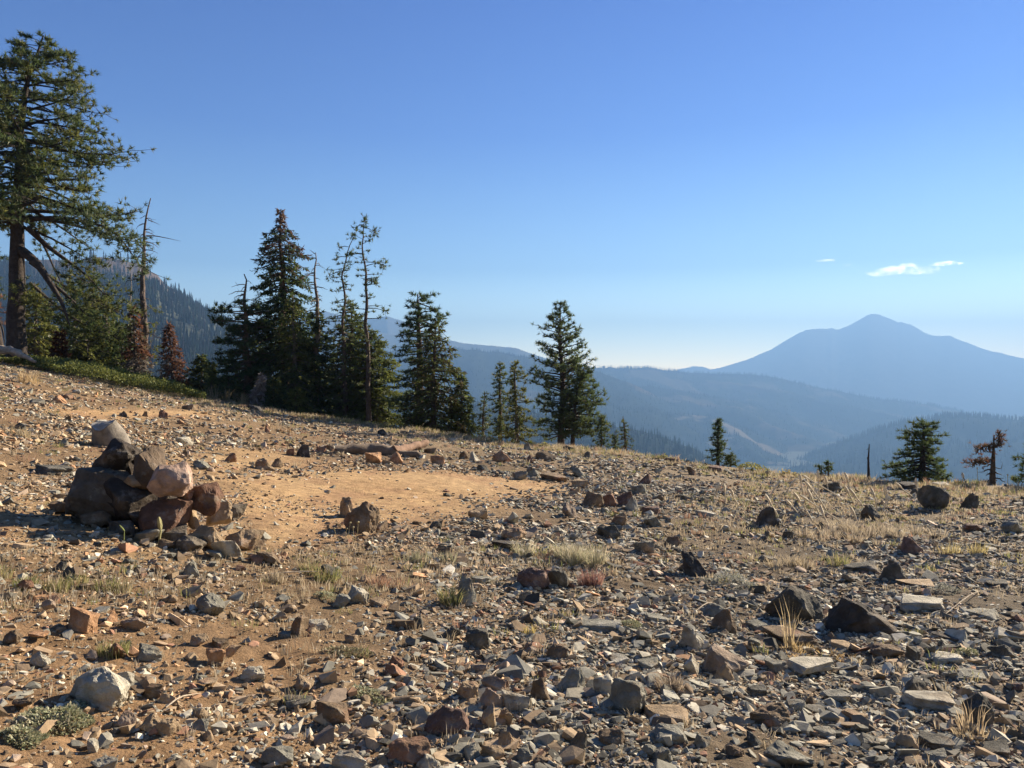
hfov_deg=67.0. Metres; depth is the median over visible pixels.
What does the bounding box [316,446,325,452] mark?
rock
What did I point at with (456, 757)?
rock
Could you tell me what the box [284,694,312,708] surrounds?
rock
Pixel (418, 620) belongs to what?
rock
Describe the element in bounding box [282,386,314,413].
fir tree
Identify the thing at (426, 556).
grass clump
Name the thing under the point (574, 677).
rock
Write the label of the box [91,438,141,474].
rock
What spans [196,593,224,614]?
rock
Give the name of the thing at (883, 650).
rock
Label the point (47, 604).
rock
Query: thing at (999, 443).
dead tree
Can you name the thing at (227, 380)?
fir tree
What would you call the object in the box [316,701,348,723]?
rock
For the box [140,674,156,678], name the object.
rock
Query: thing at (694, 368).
hill
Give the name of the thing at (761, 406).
conifer forest
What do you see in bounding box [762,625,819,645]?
rock
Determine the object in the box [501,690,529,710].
rock
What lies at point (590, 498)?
rock
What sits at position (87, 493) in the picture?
rock
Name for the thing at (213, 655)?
rock
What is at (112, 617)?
rock
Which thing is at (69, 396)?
rock
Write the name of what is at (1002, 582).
rock
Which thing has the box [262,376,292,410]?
fir tree
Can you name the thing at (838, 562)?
grass clump
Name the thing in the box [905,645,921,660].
rock
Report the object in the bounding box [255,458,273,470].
rock
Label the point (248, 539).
rock
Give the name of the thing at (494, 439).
bush
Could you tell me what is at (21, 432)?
grass clump
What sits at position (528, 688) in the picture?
rock
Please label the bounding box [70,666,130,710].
rock
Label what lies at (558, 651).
rock
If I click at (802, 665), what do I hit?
rock
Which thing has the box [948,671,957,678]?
rock
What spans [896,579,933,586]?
rock
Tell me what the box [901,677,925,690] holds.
rock
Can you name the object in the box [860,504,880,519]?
rock
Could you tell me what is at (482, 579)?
rock
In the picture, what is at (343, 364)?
pine tree
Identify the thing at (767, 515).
rock
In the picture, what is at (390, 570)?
rock
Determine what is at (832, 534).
grass clump
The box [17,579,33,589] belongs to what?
rock
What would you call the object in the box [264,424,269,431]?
rock
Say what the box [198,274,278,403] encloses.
pine tree
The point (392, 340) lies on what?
hill
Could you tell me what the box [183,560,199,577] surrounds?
rock
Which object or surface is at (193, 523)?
rock
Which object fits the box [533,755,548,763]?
rock
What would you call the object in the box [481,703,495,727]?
rock
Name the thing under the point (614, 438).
pine tree
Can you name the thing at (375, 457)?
rock
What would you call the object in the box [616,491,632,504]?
rock
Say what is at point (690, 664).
rock
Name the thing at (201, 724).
rock
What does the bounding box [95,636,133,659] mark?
grass clump
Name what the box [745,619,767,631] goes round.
rock
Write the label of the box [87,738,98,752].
rock
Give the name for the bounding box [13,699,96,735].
cushion plant
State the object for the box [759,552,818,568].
grass clump
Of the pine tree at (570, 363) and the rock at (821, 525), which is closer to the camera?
the rock at (821, 525)
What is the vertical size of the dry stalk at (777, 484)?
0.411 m
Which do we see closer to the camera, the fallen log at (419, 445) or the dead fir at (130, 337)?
the fallen log at (419, 445)
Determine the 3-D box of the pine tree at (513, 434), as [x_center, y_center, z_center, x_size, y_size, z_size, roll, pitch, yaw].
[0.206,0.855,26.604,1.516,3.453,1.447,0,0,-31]
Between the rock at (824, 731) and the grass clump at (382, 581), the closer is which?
the rock at (824, 731)
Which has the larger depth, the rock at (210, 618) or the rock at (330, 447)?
the rock at (330, 447)
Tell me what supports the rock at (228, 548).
on the ground at (364, 485)
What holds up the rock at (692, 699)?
on the ground at (364, 485)
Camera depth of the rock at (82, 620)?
4.01 m
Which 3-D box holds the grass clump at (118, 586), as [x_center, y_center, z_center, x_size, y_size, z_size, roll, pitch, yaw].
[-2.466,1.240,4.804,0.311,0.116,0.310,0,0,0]
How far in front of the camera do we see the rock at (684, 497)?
12.66 m
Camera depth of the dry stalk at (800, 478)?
13.51 m
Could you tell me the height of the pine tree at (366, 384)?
8.360 m
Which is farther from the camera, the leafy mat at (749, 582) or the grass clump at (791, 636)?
the leafy mat at (749, 582)
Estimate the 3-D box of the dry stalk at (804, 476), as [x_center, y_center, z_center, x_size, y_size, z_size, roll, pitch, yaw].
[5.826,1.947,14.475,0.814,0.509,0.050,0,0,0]
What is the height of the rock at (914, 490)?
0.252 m
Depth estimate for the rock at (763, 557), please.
8.15 m
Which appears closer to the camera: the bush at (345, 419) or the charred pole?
the charred pole
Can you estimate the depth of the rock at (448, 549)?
7.18 m
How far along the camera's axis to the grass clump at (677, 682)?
4.23 m
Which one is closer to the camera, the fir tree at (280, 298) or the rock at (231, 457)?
the rock at (231, 457)
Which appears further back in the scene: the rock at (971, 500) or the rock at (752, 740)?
the rock at (971, 500)
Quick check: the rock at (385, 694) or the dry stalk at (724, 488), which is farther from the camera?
the dry stalk at (724, 488)
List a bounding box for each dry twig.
[165,693,199,707]
[253,571,343,576]
[942,591,978,616]
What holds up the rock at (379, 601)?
on the ground at (364, 485)
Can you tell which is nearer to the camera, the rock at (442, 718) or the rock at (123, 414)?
the rock at (442, 718)
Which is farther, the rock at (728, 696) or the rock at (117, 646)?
the rock at (728, 696)
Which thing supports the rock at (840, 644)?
on the ground at (364, 485)
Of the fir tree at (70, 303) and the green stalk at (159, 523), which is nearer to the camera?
the green stalk at (159, 523)
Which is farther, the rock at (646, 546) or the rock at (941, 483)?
the rock at (941, 483)
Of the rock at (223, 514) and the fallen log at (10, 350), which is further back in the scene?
the fallen log at (10, 350)
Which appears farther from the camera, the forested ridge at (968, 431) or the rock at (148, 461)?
the forested ridge at (968, 431)
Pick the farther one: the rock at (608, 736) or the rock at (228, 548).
the rock at (228, 548)
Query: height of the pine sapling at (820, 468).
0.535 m
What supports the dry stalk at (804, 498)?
on the ground at (364, 485)
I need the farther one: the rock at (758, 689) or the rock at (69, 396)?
the rock at (69, 396)
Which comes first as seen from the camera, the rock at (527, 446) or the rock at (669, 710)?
the rock at (669, 710)
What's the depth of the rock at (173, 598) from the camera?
4.74 m
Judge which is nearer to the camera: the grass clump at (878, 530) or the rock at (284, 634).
the rock at (284, 634)
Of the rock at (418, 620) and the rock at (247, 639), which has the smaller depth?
the rock at (247, 639)
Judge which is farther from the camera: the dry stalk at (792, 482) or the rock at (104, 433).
the dry stalk at (792, 482)
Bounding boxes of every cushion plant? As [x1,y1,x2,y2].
[0,723,49,749]
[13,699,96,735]
[313,589,336,602]
[319,644,373,657]
[351,684,393,705]
[621,618,641,628]
[929,582,961,594]
[954,647,978,655]
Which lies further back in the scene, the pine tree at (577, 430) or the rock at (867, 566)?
the pine tree at (577, 430)
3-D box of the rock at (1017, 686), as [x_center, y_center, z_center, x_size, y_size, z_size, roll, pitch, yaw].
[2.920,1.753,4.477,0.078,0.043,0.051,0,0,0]
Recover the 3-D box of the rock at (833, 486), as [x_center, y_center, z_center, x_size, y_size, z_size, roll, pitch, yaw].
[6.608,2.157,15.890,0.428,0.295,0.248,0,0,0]
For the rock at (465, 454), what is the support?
on the ground at (364, 485)
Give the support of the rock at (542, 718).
on the ground at (364, 485)
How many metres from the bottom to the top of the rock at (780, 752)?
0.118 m
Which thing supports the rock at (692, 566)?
on the ground at (364, 485)
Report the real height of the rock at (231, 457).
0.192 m
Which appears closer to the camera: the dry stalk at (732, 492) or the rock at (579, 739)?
the rock at (579, 739)
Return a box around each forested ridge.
[335,348,699,448]
[378,400,735,467]
[591,368,965,437]
[641,386,848,451]
[670,414,789,467]
[786,416,1023,485]
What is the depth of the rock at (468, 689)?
3.86 m
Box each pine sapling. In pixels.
[812,463,826,474]
[824,460,834,475]
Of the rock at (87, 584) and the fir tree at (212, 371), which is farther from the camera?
the fir tree at (212, 371)
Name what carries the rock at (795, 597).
on the ground at (364, 485)
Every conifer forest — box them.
[0,248,346,398]
[338,345,699,449]
[383,400,725,466]
[589,365,967,437]
[640,383,848,450]
[669,411,805,466]
[781,410,1023,485]
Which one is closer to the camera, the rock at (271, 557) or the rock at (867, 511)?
the rock at (271, 557)
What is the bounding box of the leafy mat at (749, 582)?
[699,569,756,589]
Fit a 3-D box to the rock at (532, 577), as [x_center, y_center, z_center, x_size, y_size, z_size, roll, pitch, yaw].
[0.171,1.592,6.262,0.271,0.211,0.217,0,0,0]
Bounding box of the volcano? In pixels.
[688,314,1023,415]
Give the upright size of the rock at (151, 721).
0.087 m
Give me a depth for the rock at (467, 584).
5.57 m
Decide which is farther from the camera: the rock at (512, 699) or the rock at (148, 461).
the rock at (148, 461)
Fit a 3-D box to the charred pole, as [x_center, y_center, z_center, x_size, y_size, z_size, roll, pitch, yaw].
[8.769,1.999,19.011,0.093,1.052,0.093,0,0,0]
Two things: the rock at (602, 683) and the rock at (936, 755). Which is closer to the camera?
the rock at (936, 755)
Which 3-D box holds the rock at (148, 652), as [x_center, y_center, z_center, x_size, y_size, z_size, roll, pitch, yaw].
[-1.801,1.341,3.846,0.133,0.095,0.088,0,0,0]
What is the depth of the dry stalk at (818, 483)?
13.91 m
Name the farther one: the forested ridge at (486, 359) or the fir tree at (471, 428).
the forested ridge at (486, 359)
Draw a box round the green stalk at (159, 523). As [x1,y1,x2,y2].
[157,517,162,544]
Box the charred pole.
[866,444,869,478]
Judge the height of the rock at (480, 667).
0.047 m
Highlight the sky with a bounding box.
[0,0,1023,369]
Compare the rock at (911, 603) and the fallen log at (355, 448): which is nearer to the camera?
the rock at (911, 603)
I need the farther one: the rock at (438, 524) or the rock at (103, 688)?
the rock at (438, 524)
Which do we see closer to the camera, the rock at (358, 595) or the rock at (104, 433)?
the rock at (358, 595)
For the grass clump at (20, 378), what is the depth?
18.82 m
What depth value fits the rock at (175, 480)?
6.13 m
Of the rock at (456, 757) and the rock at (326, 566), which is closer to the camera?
the rock at (456, 757)
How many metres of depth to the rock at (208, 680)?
3.66 m
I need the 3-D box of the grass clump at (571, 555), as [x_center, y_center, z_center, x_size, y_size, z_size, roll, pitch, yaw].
[0.459,1.560,7.276,1.120,0.259,0.635,0,0,20]
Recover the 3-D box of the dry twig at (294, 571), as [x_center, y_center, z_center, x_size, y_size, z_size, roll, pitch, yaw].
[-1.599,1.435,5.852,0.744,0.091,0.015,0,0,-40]
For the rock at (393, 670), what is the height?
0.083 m
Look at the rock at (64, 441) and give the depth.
10.23 m
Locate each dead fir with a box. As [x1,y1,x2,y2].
[48,327,73,358]
[119,303,154,374]
[154,320,189,385]
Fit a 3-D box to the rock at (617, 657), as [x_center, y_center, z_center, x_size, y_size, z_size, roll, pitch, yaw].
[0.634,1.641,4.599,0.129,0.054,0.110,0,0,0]
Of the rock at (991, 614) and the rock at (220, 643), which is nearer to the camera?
the rock at (220, 643)
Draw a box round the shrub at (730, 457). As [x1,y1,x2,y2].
[722,451,740,466]
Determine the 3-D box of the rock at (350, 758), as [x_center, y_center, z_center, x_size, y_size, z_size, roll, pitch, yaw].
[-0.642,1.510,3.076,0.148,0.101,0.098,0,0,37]
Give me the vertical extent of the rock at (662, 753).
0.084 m
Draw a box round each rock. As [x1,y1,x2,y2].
[2,629,22,644]
[12,697,35,706]
[16,716,31,722]
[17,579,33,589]
[28,630,49,636]
[29,399,44,403]
[29,651,50,666]
[35,464,73,474]
[41,599,55,609]
[48,501,64,512]
[51,395,67,403]
[56,561,66,569]
[58,439,68,445]
[62,394,72,399]
[65,467,129,525]
[68,606,100,633]
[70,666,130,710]
[72,389,80,393]
[80,511,111,526]
[80,581,94,585]
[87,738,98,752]
[90,755,116,767]
[91,419,130,446]
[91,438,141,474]
[103,472,157,520]
[105,608,118,621]
[107,502,139,529]
[107,642,128,657]
[108,520,135,536]
[117,672,134,683]
[117,710,136,725]
[120,411,126,416]
[120,617,146,629]
[123,475,140,487]
[132,447,165,489]
[134,529,164,542]
[137,497,193,539]
[137,643,161,661]
[138,712,161,731]
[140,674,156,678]
[144,683,163,698]
[147,461,192,496]
[155,717,181,735]
[157,496,170,499]
[157,693,179,704]
[158,410,168,418]
[158,538,174,548]
[162,524,187,541]
[167,594,177,602]
[173,535,207,551]
[175,437,192,444]
[182,404,197,410]
[182,449,187,456]
[182,491,193,499]
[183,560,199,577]
[188,510,199,529]
[189,482,223,515]
[189,633,208,645]
[190,525,224,548]
[193,460,210,468]
[193,718,208,731]
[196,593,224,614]
[196,677,217,683]
[203,616,213,620]
[206,501,232,525]
[206,550,221,558]
[206,647,225,663]
[210,540,242,557]
[212,637,228,648]
[225,453,236,461]
[225,529,265,549]
[225,645,241,656]
[231,503,247,520]
[240,666,264,680]
[241,636,250,642]
[248,405,261,410]
[250,554,263,563]
[254,540,264,549]
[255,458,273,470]
[255,551,281,564]
[258,745,293,765]
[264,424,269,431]
[264,686,280,694]
[271,458,282,466]
[274,611,287,618]
[278,630,291,637]
[280,734,293,740]
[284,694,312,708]
[286,448,294,455]
[290,615,307,636]
[295,674,313,690]
[296,444,310,457]
[308,619,327,629]
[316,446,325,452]
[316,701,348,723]
[321,564,342,578]
[326,445,334,450]
[331,749,367,767]
[332,593,349,607]
[339,497,352,517]
[344,501,379,533]
[344,634,358,643]
[348,585,369,604]
[365,452,381,462]
[370,597,387,606]
[376,521,387,531]
[377,429,385,435]
[378,690,391,697]
[384,664,400,676]
[385,569,396,572]
[386,736,430,763]
[389,451,402,463]
[389,655,403,667]
[413,615,422,628]
[416,754,439,767]
[424,447,436,453]
[424,705,468,734]
[429,520,442,528]
[430,455,444,463]
[438,547,452,553]
[442,625,460,637]
[445,752,463,762]
[448,437,457,441]
[457,680,478,700]
[458,576,475,606]
[459,451,468,458]
[464,742,479,759]
[465,628,489,648]
[468,507,487,519]
[469,451,479,460]
[471,576,490,583]
[473,664,487,671]
[477,464,488,471]
[478,687,503,708]
[480,745,504,759]
[481,675,508,690]
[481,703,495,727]
[491,540,520,551]
[491,725,507,733]
[493,451,509,461]
[498,707,512,725]
[498,731,513,745]
[501,527,526,539]
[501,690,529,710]
[512,471,526,479]
[516,567,549,588]
[517,744,531,762]
[519,590,531,599]
[522,685,531,691]
[523,642,539,653]
[524,443,530,449]
[526,467,538,476]
[527,455,532,462]
[530,677,550,700]
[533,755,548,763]
[534,712,551,724]
[535,451,555,460]
[540,472,566,481]
[546,643,567,658]
[547,568,569,587]
[554,699,568,706]
[556,667,584,690]
[561,502,577,517]
[569,731,586,749]
[571,479,587,486]
[572,467,584,476]
[572,615,621,632]
[582,491,603,506]
[583,451,591,457]
[593,673,612,697]
[597,525,621,538]
[598,728,624,744]
[603,494,616,506]
[609,653,628,664]
[610,678,646,713]
[611,516,627,525]
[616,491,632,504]
[616,512,626,517]
[623,525,632,529]
[625,497,638,510]
[628,670,641,678]
[631,484,646,493]
[633,540,654,553]
[637,657,657,668]
[639,474,650,483]
[642,506,660,514]
[642,744,655,756]
[644,515,661,526]
[644,704,689,724]
[645,613,672,622]
[650,723,688,744]
[651,746,670,760]
[664,458,678,461]
[664,536,682,547]
[675,495,692,499]
[679,626,703,649]
[681,551,707,577]
[683,654,698,675]
[686,466,695,475]
[687,698,699,702]
[694,734,710,747]
[696,510,714,515]
[699,603,733,616]
[702,643,748,672]
[708,465,722,472]
[711,609,736,634]
[714,663,733,680]
[721,745,744,756]
[723,693,733,700]
[724,688,734,692]
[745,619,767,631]
[746,730,761,745]
[747,637,760,645]
[747,684,767,694]
[749,702,791,726]
[754,506,779,528]
[757,555,772,560]
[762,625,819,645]
[763,740,813,764]
[764,658,788,672]
[765,585,822,621]
[782,531,794,537]
[785,699,806,711]
[786,656,833,674]
[812,725,835,737]
[816,522,826,530]
[820,689,850,700]
[822,482,842,492]
[822,597,896,635]
[830,640,854,650]
[841,708,867,717]
[842,560,880,573]
[852,724,868,731]
[856,732,879,744]
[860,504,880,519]
[870,642,904,657]
[879,563,906,580]
[894,729,918,748]
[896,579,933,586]
[897,482,918,489]
[900,593,943,612]
[901,536,922,553]
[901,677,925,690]
[901,690,954,711]
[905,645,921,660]
[910,488,919,493]
[916,731,954,749]
[917,485,949,508]
[922,748,946,763]
[931,482,947,485]
[931,631,958,641]
[931,651,963,663]
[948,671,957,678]
[957,668,986,679]
[959,493,978,508]
[962,692,994,725]
[963,523,983,530]
[966,608,998,620]
[976,543,1001,547]
[982,740,1009,757]
[984,579,1007,586]
[987,645,1016,657]
[1000,519,1021,532]
[1011,683,1023,690]
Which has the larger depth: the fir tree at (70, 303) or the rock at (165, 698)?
the fir tree at (70, 303)
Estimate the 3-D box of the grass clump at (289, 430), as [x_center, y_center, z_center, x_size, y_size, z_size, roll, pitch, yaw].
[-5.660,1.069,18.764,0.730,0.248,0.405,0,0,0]
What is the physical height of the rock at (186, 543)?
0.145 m
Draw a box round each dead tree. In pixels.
[0,321,4,354]
[126,198,177,369]
[960,429,1010,485]
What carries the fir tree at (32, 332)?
on the ground at (364, 485)
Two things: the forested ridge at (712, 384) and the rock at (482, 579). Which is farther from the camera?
the forested ridge at (712, 384)
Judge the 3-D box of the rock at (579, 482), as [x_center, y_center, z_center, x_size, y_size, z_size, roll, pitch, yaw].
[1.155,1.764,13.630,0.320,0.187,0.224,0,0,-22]
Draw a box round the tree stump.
[247,372,267,406]
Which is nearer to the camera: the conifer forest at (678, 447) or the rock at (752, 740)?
the rock at (752, 740)
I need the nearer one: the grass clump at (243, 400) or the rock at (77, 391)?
the rock at (77, 391)
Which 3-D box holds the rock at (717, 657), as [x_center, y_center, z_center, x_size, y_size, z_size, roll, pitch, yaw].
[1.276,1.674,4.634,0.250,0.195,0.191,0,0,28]
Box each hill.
[261,311,422,338]
[300,332,545,359]
[678,366,709,371]
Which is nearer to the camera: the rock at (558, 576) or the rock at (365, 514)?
the rock at (558, 576)
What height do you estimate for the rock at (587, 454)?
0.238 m
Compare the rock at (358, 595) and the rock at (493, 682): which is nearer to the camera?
the rock at (493, 682)
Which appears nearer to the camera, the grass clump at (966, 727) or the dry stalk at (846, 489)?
the grass clump at (966, 727)
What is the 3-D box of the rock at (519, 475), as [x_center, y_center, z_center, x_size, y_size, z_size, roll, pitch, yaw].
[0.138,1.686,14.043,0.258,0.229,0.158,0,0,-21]
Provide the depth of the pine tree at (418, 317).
27.78 m
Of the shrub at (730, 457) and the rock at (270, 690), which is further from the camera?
the shrub at (730, 457)
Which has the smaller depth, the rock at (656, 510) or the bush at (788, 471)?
the rock at (656, 510)
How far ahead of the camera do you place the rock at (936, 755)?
3.49 m
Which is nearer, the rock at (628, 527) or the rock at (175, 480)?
the rock at (175, 480)
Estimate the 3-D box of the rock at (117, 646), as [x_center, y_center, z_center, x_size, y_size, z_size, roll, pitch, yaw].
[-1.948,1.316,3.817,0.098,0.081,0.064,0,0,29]
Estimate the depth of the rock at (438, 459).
14.91 m
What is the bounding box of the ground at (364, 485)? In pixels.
[0,363,1023,767]
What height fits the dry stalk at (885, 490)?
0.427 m
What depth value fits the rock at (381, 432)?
21.31 m
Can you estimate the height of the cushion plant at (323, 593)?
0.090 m
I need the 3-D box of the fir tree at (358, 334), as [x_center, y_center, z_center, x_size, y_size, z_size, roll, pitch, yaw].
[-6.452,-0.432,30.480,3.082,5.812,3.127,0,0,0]
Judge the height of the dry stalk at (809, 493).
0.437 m
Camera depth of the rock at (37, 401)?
14.46 m
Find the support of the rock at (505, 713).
on the ground at (364, 485)
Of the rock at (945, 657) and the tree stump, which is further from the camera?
the tree stump
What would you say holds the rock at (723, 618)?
on the ground at (364, 485)
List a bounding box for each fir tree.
[25,282,62,356]
[30,299,85,360]
[56,291,95,355]
[63,301,120,372]
[77,295,149,374]
[97,325,153,383]
[181,354,218,394]
[202,360,222,398]
[212,371,247,401]
[217,208,333,408]
[261,294,331,415]
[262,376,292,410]
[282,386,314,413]
[294,249,341,417]
[320,302,377,422]
[333,329,412,425]
[401,321,468,433]
[445,372,482,436]
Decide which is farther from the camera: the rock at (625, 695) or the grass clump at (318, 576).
the grass clump at (318, 576)
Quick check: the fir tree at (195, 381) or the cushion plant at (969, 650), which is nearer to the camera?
the cushion plant at (969, 650)
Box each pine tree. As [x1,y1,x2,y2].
[0,28,170,362]
[0,251,7,326]
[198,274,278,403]
[323,231,364,419]
[345,212,390,422]
[380,290,451,428]
[474,391,493,437]
[486,362,512,441]
[498,360,541,444]
[525,300,611,444]
[550,363,610,444]
[589,415,611,450]
[608,429,619,450]
[617,418,636,451]
[704,418,730,465]
[877,417,953,481]
[1009,452,1023,484]
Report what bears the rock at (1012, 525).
on the ground at (364, 485)
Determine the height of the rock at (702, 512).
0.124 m
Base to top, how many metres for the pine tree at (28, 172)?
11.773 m
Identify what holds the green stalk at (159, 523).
on the ground at (364, 485)
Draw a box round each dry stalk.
[722,483,725,501]
[730,489,738,505]
[764,494,778,517]
[768,481,779,502]
[785,479,795,492]
[793,492,812,520]
[799,474,805,500]
[800,495,840,521]
[802,475,841,498]
[804,481,826,510]
[807,489,818,514]
[817,470,819,501]
[819,505,828,526]
[844,472,849,492]
[844,486,853,502]
[849,489,863,507]
[849,506,857,522]
[870,487,877,511]
[883,494,887,508]
[884,485,887,506]
[895,482,913,497]
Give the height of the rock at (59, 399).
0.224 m
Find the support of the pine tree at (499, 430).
on the ground at (364, 485)
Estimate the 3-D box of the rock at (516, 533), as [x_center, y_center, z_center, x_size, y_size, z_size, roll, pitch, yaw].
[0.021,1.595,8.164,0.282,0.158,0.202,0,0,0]
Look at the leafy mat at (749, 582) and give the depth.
6.87 m
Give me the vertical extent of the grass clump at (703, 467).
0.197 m
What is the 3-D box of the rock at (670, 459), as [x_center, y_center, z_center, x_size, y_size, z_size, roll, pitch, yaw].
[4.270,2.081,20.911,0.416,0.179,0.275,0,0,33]
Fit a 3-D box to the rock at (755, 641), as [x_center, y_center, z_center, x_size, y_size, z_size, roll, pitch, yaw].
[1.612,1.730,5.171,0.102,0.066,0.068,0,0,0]
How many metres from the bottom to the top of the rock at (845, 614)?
0.325 m
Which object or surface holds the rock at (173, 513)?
on the ground at (364, 485)
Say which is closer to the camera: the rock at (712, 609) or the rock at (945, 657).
the rock at (945, 657)
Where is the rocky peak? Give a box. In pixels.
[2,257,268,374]
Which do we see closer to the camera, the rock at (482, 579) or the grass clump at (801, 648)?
the grass clump at (801, 648)
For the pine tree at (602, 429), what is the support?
on the ground at (364, 485)
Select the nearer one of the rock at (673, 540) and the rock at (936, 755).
the rock at (936, 755)
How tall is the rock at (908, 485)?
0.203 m
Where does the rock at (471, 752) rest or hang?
on the ground at (364, 485)
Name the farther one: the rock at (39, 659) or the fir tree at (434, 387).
the fir tree at (434, 387)
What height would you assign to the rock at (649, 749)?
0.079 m
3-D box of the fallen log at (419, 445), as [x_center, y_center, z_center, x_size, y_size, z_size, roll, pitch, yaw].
[-2.162,1.360,16.731,0.220,0.230,2.116,0,0,13]
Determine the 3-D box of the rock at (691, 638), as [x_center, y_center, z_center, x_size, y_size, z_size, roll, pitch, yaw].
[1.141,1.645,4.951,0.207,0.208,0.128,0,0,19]
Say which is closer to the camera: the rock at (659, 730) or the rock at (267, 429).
the rock at (659, 730)
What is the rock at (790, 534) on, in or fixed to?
on the ground at (364, 485)
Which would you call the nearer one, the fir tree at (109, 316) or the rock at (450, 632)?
the rock at (450, 632)
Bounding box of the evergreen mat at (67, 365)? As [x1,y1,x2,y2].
[0,354,206,398]
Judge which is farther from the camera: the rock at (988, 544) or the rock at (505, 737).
the rock at (988, 544)
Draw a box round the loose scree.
[0,362,1023,767]
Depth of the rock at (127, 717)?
3.14 m
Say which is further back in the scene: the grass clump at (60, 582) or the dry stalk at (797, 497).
the dry stalk at (797, 497)
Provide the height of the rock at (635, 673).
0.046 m
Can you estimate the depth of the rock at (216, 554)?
5.90 m
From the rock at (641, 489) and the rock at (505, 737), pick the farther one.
the rock at (641, 489)
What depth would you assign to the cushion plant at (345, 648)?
4.26 m
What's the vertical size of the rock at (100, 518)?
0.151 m
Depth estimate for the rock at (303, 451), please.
14.25 m
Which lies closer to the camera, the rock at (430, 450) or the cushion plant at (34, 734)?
the cushion plant at (34, 734)
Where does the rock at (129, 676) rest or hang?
on the ground at (364, 485)
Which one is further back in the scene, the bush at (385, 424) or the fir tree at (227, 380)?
the fir tree at (227, 380)
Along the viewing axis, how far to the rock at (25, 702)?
3.12 m
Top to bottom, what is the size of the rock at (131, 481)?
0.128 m
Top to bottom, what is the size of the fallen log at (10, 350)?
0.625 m
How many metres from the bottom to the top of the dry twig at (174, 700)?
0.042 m
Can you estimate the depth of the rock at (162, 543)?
5.91 m
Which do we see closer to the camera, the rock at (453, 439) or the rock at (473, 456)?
the rock at (473, 456)
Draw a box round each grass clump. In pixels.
[0,562,95,592]
[3,423,48,438]
[13,369,40,385]
[90,574,137,594]
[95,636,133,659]
[199,384,248,403]
[261,568,289,582]
[268,423,292,432]
[299,559,346,583]
[366,574,408,587]
[402,549,458,562]
[432,582,468,607]
[506,535,613,567]
[522,624,536,634]
[574,566,614,587]
[641,669,691,692]
[697,464,709,469]
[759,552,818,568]
[776,599,805,648]
[777,641,823,654]
[788,646,867,662]
[793,527,866,542]
[816,517,951,538]
[824,550,853,566]
[934,539,993,554]
[950,719,1001,743]
[951,697,993,735]
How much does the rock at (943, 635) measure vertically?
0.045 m
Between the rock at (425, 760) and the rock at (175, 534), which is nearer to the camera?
the rock at (425, 760)
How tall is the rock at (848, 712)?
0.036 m
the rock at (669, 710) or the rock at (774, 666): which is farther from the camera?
the rock at (774, 666)
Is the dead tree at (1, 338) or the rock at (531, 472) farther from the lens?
the dead tree at (1, 338)
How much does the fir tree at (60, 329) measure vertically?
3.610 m
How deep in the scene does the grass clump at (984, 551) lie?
8.76 m
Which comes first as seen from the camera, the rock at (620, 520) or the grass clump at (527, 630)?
the grass clump at (527, 630)
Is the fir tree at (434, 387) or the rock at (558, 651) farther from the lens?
the fir tree at (434, 387)
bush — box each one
[336,415,357,423]
[378,423,392,427]
[486,437,498,443]
[737,461,771,472]
[778,469,796,476]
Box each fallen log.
[0,345,36,362]
[334,443,422,456]
[391,439,428,451]
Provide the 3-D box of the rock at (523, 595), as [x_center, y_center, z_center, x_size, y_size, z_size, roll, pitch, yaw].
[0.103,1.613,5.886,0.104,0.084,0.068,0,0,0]
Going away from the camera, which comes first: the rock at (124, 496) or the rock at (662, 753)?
the rock at (662, 753)
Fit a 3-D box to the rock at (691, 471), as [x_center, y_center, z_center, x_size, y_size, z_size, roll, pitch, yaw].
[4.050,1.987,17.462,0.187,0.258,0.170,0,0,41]
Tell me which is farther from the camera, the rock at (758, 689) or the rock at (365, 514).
the rock at (365, 514)
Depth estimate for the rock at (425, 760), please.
3.12 m
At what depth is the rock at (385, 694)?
3.77 m
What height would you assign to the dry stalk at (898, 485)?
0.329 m
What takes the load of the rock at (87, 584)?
on the ground at (364, 485)
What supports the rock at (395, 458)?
on the ground at (364, 485)
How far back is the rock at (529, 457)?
17.01 m
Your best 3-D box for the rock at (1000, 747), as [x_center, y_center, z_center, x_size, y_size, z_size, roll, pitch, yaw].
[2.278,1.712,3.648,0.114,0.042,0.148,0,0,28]
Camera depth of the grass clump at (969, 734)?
3.78 m
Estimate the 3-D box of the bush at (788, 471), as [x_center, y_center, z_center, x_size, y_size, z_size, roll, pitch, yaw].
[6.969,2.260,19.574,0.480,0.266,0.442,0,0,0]
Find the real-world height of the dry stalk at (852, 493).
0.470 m
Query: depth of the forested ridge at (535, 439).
1418.74 m
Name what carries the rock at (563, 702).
on the ground at (364, 485)
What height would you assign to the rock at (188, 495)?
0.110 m
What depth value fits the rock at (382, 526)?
7.92 m
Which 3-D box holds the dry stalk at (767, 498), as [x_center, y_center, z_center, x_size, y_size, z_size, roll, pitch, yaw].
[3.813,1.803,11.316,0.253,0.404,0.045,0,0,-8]
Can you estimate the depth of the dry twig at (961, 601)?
6.38 m
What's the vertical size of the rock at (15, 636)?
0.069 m
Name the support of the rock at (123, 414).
on the ground at (364, 485)
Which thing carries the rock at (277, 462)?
on the ground at (364, 485)
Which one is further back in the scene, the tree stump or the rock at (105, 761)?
the tree stump
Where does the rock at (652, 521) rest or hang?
on the ground at (364, 485)
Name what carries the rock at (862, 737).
on the ground at (364, 485)

